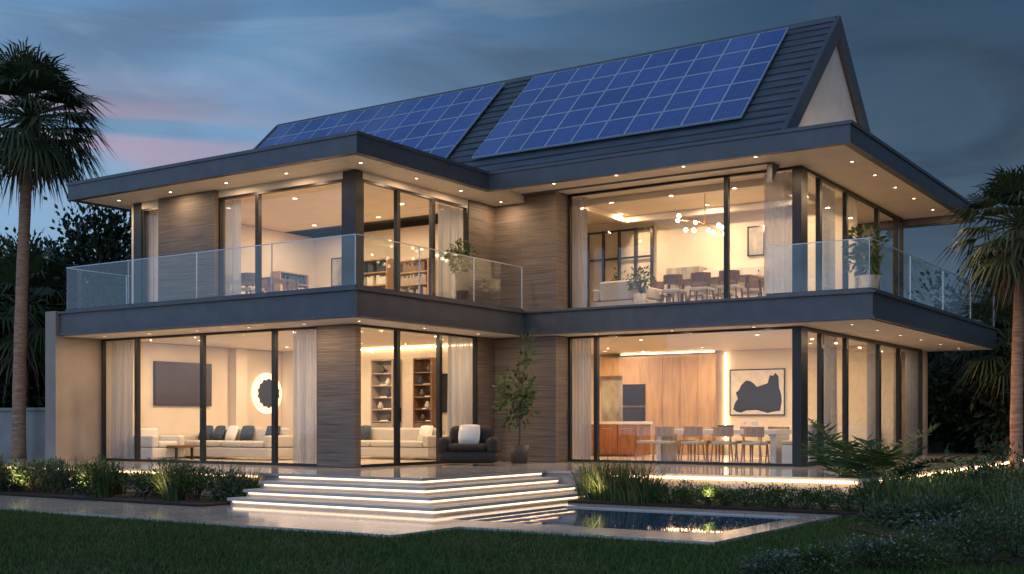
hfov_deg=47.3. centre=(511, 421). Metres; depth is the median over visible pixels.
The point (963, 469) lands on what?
light strip
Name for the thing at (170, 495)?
grass clump
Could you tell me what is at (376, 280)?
book row
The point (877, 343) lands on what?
sliding door
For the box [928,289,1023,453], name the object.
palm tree
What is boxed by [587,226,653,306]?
steel partition
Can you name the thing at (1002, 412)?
leafy tree
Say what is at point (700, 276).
dining chair
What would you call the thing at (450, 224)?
curtain
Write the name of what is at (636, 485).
grass clump
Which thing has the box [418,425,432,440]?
cushion
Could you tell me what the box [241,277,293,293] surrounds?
dining table
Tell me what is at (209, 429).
cushion
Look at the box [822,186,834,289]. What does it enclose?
curtain
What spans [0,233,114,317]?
leafy tree
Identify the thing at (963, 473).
shrub
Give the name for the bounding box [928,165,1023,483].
palm tree
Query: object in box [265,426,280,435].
cushion
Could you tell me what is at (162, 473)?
light strip
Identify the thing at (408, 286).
bookcase
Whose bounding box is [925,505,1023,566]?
flowering shrub
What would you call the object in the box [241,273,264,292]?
dining chair
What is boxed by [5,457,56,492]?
shrub
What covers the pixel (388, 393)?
vase
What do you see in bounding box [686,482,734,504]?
hedge shrub
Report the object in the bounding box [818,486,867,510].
hedge shrub
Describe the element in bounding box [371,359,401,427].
display shelves
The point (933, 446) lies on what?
leafy tree
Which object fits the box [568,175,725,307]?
window
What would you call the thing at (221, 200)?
window
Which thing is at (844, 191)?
window
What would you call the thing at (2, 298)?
leafy tree
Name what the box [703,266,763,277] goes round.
shelf cabinet
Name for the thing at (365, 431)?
cushion
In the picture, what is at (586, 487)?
grass clump
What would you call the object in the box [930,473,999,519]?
grass clump
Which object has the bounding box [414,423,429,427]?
cabinet door
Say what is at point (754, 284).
dining chair
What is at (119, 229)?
leafy tree
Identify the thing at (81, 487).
grass clump
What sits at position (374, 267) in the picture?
book row
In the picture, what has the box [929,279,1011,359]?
leafy tree
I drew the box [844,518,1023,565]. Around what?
planting bed
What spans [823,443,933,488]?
fern palm
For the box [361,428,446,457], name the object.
sofa
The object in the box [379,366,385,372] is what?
vase
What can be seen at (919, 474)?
shrub
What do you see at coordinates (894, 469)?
shrub
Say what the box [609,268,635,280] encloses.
potted plant
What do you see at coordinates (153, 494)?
grass clump
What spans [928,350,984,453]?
leafy tree
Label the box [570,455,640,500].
grass clump
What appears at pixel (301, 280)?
book row
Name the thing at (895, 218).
window
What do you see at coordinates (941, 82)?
sky
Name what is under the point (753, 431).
dining chair
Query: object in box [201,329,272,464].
sliding door
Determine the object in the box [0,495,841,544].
pool paving
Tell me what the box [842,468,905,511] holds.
grass clump
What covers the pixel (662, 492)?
hedge shrub
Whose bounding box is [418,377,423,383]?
vase
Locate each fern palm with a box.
[799,418,979,480]
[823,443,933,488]
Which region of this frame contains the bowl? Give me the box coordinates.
[717,425,733,426]
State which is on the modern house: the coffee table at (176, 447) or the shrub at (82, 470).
the coffee table at (176, 447)
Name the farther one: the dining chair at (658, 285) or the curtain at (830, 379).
the dining chair at (658, 285)
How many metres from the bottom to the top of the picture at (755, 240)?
0.750 m
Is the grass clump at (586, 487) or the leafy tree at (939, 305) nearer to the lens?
the grass clump at (586, 487)
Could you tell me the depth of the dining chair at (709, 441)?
27.90 m
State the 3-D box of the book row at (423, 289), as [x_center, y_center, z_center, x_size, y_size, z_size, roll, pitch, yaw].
[-2.565,-3.403,30.738,0.967,0.264,0.220,0,0,34]
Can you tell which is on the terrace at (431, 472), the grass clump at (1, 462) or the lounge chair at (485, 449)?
the lounge chair at (485, 449)
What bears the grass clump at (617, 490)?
on the planting bed at (808, 510)
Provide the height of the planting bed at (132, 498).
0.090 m
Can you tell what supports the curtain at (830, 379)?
hanging from the modern house
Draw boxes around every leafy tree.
[0,193,131,326]
[0,227,106,330]
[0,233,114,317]
[0,301,46,407]
[0,358,44,407]
[28,203,131,327]
[908,269,986,453]
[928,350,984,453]
[928,351,955,452]
[928,354,1003,453]
[928,367,966,452]
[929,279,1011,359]
[940,331,1023,454]
[948,278,1012,354]
[954,276,1010,316]
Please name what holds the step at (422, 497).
on the step at (460, 505)
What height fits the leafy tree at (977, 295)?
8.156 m
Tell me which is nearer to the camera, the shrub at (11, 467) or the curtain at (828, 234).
the shrub at (11, 467)
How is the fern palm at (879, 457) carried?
on the terrace base at (565, 478)
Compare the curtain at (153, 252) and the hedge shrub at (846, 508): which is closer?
the hedge shrub at (846, 508)
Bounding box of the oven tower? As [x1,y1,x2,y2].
[622,357,645,420]
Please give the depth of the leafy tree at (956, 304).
43.21 m
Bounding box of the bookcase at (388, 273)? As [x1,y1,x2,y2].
[364,258,393,289]
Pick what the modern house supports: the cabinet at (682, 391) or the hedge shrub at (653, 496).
the cabinet at (682, 391)
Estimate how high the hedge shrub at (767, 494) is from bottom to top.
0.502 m
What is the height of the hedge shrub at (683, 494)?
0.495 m
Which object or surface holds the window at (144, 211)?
in the modern house
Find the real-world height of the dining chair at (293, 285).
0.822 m
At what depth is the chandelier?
27.36 m
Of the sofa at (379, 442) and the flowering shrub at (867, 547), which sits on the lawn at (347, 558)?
the flowering shrub at (867, 547)
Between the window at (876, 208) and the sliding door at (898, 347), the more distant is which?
the sliding door at (898, 347)
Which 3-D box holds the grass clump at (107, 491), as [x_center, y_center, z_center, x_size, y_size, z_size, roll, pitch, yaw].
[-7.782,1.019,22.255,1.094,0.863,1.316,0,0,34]
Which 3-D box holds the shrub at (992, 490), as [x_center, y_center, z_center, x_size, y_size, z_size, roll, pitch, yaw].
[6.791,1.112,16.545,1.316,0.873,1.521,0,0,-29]
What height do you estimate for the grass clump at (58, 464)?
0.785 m
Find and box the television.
[153,361,211,405]
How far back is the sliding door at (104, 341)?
28.50 m
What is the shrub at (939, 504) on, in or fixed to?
on the planting bed at (1012, 559)
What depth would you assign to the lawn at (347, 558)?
13.13 m
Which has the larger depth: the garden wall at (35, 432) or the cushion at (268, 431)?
the garden wall at (35, 432)
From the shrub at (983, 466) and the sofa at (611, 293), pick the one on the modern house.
the sofa at (611, 293)
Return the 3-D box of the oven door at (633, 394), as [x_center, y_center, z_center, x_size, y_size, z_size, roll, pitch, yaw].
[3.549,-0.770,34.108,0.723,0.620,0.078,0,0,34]
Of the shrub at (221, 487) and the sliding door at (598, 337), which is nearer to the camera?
the shrub at (221, 487)
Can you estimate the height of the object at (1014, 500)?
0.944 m
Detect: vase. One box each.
[377,402,383,408]
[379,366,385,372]
[385,378,390,384]
[386,390,390,396]
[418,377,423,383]
[419,389,425,395]
[420,414,426,420]
[424,401,429,408]
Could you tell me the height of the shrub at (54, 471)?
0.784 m
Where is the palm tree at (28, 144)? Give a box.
[0,37,116,458]
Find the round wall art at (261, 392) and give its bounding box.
[252,373,281,413]
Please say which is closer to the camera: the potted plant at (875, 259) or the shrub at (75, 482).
the shrub at (75, 482)
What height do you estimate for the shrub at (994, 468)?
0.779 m
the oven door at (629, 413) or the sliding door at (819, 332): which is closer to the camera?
the sliding door at (819, 332)
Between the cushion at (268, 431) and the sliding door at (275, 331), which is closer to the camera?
the sliding door at (275, 331)
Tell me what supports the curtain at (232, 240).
hanging from the modern house
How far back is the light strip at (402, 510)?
19.40 m
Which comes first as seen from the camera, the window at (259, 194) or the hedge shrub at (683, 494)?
the hedge shrub at (683, 494)
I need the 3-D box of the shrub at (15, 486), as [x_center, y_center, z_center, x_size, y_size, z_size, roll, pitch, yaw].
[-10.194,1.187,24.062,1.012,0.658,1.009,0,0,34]
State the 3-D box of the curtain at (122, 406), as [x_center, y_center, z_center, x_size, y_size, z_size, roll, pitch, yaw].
[-9.695,-0.525,28.662,1.185,2.910,0.134,0,0,34]
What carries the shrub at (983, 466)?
on the planting bed at (1012, 559)
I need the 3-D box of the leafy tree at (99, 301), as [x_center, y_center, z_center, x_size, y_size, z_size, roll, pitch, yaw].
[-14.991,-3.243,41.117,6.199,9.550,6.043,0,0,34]
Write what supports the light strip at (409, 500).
attached to the step at (422, 497)
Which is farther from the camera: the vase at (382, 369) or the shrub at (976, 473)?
the vase at (382, 369)
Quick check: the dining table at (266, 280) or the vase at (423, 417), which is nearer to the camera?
the dining table at (266, 280)
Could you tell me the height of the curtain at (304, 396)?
2.910 m
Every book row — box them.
[281,274,305,284]
[364,261,385,272]
[364,275,385,285]
[400,261,426,272]
[400,274,426,284]
[400,286,426,294]
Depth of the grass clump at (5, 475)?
24.18 m
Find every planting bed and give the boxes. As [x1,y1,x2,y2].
[0,487,230,506]
[568,499,885,518]
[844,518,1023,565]
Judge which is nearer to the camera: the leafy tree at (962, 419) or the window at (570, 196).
the window at (570, 196)
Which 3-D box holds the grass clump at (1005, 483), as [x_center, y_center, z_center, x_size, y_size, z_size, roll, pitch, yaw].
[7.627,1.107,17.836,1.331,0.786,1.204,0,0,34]
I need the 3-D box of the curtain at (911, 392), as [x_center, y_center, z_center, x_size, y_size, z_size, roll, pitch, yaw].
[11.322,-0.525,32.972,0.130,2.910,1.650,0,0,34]
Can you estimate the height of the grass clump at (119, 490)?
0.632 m
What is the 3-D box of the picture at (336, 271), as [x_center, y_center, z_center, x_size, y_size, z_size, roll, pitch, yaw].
[-4.708,-4.140,32.356,0.775,0.800,0.035,0,0,34]
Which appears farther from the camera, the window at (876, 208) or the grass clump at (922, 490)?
the window at (876, 208)
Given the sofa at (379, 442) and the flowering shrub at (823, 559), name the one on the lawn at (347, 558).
the flowering shrub at (823, 559)
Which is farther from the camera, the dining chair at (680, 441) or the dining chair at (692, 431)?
the dining chair at (680, 441)
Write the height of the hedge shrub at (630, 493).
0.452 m
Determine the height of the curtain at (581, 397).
2.910 m
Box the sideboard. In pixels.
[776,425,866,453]
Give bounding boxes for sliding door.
[102,337,135,460]
[135,333,200,462]
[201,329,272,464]
[273,326,316,465]
[361,324,398,466]
[399,328,440,464]
[441,333,477,436]
[568,336,595,461]
[596,326,793,465]
[807,327,822,465]
[823,330,847,460]
[848,335,879,448]
[880,341,900,457]
[901,346,922,456]
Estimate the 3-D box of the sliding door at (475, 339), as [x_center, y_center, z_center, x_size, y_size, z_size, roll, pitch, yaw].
[-1.251,-0.526,27.045,0.100,2.948,1.432,0,0,34]
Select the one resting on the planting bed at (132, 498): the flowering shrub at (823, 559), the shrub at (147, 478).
the shrub at (147, 478)
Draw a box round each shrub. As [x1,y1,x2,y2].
[0,461,42,489]
[0,464,42,491]
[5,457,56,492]
[18,456,83,492]
[62,461,100,488]
[66,462,127,494]
[76,453,131,496]
[110,471,158,496]
[128,458,203,497]
[142,459,204,498]
[161,460,222,499]
[199,469,259,500]
[615,481,651,501]
[637,481,675,502]
[649,481,688,503]
[663,478,703,503]
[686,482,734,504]
[702,484,742,505]
[726,481,765,506]
[736,547,806,573]
[742,483,787,507]
[760,484,803,508]
[775,540,854,573]
[783,485,825,508]
[795,482,849,510]
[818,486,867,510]
[818,533,912,569]
[845,487,880,510]
[846,466,915,495]
[848,491,938,527]
[861,473,958,501]
[864,520,966,572]
[882,489,990,531]
[891,467,993,502]
[900,510,1000,565]
[905,467,962,487]
[920,467,1008,491]
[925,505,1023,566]
[931,466,995,481]
[934,470,1023,524]
[948,445,1023,485]
[959,460,1023,480]
[973,484,1023,558]
[974,436,1023,469]
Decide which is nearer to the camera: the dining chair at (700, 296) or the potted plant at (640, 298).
the potted plant at (640, 298)
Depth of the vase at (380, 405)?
31.27 m
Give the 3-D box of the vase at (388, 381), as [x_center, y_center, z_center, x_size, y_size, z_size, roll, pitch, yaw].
[-3.295,-1.062,31.174,0.180,0.195,0.180,0,0,34]
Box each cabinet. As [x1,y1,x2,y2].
[646,354,724,454]
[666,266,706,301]
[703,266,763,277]
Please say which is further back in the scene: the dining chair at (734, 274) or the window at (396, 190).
the dining chair at (734, 274)
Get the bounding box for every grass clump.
[0,453,11,470]
[0,463,15,490]
[35,459,65,491]
[37,457,75,488]
[55,455,84,492]
[63,458,103,493]
[77,457,131,496]
[100,464,134,493]
[147,475,160,495]
[149,466,170,497]
[151,461,190,499]
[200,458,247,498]
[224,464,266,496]
[558,456,639,499]
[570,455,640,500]
[586,455,662,501]
[607,459,685,502]
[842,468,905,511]
[862,474,937,520]
[897,473,964,523]
[910,475,978,523]
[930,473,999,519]
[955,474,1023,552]
[963,471,1019,508]
[975,470,1023,501]
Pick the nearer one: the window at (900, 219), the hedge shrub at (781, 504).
the hedge shrub at (781, 504)
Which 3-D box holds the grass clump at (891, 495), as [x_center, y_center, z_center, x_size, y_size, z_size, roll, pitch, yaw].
[5.851,1.114,17.565,1.220,0.772,1.262,0,0,34]
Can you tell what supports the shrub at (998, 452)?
on the planting bed at (1012, 559)
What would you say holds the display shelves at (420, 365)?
on the modern house
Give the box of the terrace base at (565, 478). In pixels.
[6,464,1008,506]
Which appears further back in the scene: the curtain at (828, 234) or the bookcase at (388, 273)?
the bookcase at (388, 273)
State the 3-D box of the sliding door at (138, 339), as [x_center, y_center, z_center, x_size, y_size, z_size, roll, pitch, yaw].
[-7.992,-0.526,27.211,2.271,2.948,0.140,0,0,34]
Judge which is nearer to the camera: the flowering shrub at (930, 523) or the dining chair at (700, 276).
the flowering shrub at (930, 523)
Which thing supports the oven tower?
on the modern house
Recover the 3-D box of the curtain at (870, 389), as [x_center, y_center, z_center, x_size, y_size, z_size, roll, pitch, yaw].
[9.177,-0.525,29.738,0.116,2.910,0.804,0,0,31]
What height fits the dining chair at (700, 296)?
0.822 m
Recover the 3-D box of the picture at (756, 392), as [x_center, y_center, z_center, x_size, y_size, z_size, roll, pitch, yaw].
[6.840,-0.810,32.623,1.630,1.300,0.035,0,0,34]
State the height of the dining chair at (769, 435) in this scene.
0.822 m
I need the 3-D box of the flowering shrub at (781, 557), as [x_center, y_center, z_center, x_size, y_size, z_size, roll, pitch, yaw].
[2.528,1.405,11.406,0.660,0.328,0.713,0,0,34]
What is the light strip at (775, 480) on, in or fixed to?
attached to the terrace at (431, 472)
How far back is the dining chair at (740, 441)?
27.51 m
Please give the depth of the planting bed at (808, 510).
19.66 m
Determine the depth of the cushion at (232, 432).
29.52 m
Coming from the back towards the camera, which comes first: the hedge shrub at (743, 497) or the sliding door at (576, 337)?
the sliding door at (576, 337)
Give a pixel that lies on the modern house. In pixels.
(313, 207)
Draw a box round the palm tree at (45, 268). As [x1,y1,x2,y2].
[0,233,90,407]
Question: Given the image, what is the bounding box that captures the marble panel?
[600,357,621,420]
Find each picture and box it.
[331,257,341,286]
[442,373,447,411]
[729,368,784,415]
[747,225,763,256]
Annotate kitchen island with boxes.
[591,421,652,455]
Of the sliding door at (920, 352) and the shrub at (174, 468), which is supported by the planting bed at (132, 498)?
the shrub at (174, 468)
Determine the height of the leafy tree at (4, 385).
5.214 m
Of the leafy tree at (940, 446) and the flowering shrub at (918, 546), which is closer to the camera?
the flowering shrub at (918, 546)
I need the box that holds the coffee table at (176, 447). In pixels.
[148,445,195,459]
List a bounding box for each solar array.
[258,82,504,157]
[472,28,788,158]
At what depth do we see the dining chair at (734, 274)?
26.41 m
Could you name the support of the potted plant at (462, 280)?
on the modern house
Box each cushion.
[198,425,212,439]
[213,425,225,439]
[225,425,238,440]
[239,425,254,440]
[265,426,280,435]
[361,425,370,439]
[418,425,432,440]
[458,424,479,443]
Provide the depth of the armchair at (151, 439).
28.44 m
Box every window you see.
[142,207,157,302]
[219,192,256,295]
[257,179,342,292]
[363,179,398,290]
[399,188,433,295]
[434,198,467,295]
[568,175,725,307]
[726,166,793,298]
[807,169,820,290]
[821,176,847,289]
[848,190,878,288]
[879,206,897,294]
[898,216,902,296]
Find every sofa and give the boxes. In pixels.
[183,428,292,457]
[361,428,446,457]
[592,279,663,306]
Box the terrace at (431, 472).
[0,453,1023,481]
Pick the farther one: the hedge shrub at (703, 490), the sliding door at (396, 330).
the sliding door at (396, 330)
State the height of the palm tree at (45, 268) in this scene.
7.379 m
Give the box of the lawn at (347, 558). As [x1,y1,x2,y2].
[0,443,1023,573]
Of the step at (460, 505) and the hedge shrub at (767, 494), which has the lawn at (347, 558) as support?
the step at (460, 505)
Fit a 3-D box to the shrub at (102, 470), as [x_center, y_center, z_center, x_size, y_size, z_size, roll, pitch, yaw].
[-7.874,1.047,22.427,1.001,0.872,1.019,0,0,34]
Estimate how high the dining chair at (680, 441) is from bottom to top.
0.822 m
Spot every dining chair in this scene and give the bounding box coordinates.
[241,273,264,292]
[262,284,274,291]
[282,279,298,289]
[635,426,656,460]
[652,280,674,301]
[652,427,679,460]
[661,274,686,302]
[679,426,704,460]
[680,427,708,461]
[687,285,711,300]
[689,272,713,300]
[706,426,732,460]
[710,427,738,462]
[714,283,738,298]
[717,270,742,298]
[734,427,761,461]
[740,427,769,462]
[742,277,763,296]
[765,427,788,461]
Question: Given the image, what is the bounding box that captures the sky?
[0,0,1023,312]
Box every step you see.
[227,491,582,515]
[243,484,577,505]
[259,477,560,494]
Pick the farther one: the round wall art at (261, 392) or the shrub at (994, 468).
the round wall art at (261, 392)
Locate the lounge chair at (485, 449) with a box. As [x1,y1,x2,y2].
[437,426,501,462]
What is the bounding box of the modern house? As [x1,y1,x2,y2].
[45,15,999,467]
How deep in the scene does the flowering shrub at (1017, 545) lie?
12.74 m
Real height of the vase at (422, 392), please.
0.195 m
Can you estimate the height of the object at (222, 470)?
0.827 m
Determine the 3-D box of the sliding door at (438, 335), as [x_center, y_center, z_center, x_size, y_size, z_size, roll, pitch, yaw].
[-2.047,-0.526,25.809,0.140,2.948,1.500,0,0,34]
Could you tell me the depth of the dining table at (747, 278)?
27.33 m
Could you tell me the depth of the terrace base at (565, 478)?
20.95 m
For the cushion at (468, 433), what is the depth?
25.62 m
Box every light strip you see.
[7,466,256,477]
[233,497,578,512]
[249,488,574,502]
[264,480,557,492]
[279,473,541,482]
[637,476,856,483]
[881,460,1023,480]
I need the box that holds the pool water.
[462,507,790,533]
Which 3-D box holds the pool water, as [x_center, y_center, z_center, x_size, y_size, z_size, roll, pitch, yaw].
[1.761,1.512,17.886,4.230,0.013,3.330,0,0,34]
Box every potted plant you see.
[441,238,480,300]
[490,328,540,463]
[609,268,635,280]
[626,265,655,303]
[841,222,890,288]
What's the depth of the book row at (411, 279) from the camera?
30.62 m
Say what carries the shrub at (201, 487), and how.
on the planting bed at (132, 498)
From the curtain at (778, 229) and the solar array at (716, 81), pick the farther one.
the solar array at (716, 81)
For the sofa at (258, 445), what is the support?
on the modern house
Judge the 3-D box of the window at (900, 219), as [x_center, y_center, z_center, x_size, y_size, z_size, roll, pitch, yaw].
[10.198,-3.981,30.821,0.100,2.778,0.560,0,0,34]
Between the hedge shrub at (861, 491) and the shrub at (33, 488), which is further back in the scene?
the shrub at (33, 488)
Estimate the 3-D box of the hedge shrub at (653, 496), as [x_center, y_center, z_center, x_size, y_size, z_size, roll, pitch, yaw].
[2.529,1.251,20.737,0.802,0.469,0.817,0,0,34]
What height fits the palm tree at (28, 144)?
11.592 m
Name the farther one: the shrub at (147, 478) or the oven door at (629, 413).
the oven door at (629, 413)
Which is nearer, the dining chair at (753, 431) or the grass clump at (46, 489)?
the grass clump at (46, 489)
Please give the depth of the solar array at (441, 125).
33.58 m
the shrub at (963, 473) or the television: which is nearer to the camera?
the shrub at (963, 473)
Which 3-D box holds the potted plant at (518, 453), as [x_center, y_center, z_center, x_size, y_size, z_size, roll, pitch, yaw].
[0.126,-0.600,26.657,1.114,3.120,0.993,0,0,34]
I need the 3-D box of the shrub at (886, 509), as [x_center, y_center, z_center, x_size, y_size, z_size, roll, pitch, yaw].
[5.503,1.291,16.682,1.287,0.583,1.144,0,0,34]
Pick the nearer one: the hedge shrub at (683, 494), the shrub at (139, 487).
the hedge shrub at (683, 494)
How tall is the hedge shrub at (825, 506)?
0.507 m
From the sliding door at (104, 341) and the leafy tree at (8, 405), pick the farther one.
the leafy tree at (8, 405)
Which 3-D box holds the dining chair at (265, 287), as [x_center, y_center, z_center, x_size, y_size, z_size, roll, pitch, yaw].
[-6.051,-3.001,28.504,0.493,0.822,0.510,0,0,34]
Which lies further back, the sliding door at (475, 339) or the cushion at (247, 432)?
the cushion at (247, 432)
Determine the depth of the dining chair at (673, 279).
27.17 m
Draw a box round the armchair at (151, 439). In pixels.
[133,428,184,457]
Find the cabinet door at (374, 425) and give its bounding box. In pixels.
[372,423,390,427]
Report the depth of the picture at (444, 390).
30.39 m
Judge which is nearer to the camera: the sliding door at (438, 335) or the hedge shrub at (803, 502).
the hedge shrub at (803, 502)
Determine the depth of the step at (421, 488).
20.45 m
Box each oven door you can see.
[623,384,644,405]
[623,407,644,420]
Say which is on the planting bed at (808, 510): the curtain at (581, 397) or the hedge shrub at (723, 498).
the hedge shrub at (723, 498)
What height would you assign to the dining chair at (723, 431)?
0.822 m
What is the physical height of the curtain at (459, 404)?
2.910 m
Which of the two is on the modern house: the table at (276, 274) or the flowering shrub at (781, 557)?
the table at (276, 274)
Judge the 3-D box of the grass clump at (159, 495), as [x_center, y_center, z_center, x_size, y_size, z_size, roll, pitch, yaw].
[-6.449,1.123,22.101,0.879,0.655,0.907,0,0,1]
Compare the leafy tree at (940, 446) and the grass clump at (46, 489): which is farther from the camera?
the leafy tree at (940, 446)
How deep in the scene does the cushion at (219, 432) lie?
29.78 m
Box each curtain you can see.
[111,340,132,458]
[149,211,157,301]
[225,199,240,295]
[293,329,316,463]
[438,203,462,298]
[447,336,471,436]
[572,197,586,307]
[572,338,590,458]
[764,171,791,295]
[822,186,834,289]
[824,335,837,457]
[867,343,874,455]
[905,350,917,452]
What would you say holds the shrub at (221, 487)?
on the planting bed at (132, 498)
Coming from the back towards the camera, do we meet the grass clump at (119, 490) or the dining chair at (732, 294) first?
the dining chair at (732, 294)
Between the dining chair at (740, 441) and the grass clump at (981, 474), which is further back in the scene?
the dining chair at (740, 441)
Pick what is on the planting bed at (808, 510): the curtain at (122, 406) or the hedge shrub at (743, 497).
the hedge shrub at (743, 497)
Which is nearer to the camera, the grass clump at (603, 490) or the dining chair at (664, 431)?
the grass clump at (603, 490)
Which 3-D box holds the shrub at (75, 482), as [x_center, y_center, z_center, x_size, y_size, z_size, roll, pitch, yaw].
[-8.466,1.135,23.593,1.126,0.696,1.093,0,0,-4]
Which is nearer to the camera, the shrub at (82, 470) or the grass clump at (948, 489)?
the grass clump at (948, 489)
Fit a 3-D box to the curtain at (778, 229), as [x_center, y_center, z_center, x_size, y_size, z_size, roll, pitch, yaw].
[5.765,-3.975,25.165,0.665,2.750,0.130,0,0,34]
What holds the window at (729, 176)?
in the modern house
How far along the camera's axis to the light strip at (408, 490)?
20.33 m
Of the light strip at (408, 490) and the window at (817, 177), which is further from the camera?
the window at (817, 177)
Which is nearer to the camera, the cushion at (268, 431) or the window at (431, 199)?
the window at (431, 199)
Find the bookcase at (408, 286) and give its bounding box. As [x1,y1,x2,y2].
[400,258,435,295]
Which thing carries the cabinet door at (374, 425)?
in the display shelves at (379, 387)
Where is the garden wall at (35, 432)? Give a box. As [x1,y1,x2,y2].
[0,407,44,458]
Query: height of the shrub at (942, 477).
0.862 m
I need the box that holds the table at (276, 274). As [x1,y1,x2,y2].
[273,271,308,290]
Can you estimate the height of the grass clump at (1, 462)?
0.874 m
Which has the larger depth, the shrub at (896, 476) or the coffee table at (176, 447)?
the coffee table at (176, 447)
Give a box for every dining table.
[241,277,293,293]
[654,429,791,462]
[666,274,763,301]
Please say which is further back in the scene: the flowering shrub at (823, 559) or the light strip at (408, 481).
the light strip at (408, 481)
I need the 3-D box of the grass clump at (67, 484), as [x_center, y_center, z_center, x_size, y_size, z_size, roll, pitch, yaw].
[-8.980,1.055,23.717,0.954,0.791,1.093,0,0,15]
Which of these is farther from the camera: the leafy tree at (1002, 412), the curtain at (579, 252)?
the leafy tree at (1002, 412)
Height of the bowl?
0.095 m
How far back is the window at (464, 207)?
27.11 m
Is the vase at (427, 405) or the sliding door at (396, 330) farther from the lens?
the vase at (427, 405)
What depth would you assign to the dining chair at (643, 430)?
28.09 m
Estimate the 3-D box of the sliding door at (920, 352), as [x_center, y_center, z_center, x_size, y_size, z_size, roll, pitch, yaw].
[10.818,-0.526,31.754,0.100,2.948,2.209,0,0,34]
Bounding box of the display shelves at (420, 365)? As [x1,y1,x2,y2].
[413,357,435,427]
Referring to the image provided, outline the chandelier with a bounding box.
[676,193,723,235]
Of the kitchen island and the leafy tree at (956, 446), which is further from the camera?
the leafy tree at (956, 446)
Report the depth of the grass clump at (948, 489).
17.02 m
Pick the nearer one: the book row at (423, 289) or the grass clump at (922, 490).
the grass clump at (922, 490)
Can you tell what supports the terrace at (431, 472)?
on the terrace base at (565, 478)
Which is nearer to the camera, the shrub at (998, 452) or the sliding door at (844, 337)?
the shrub at (998, 452)
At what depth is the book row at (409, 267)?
30.65 m
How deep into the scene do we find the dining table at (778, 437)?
26.43 m

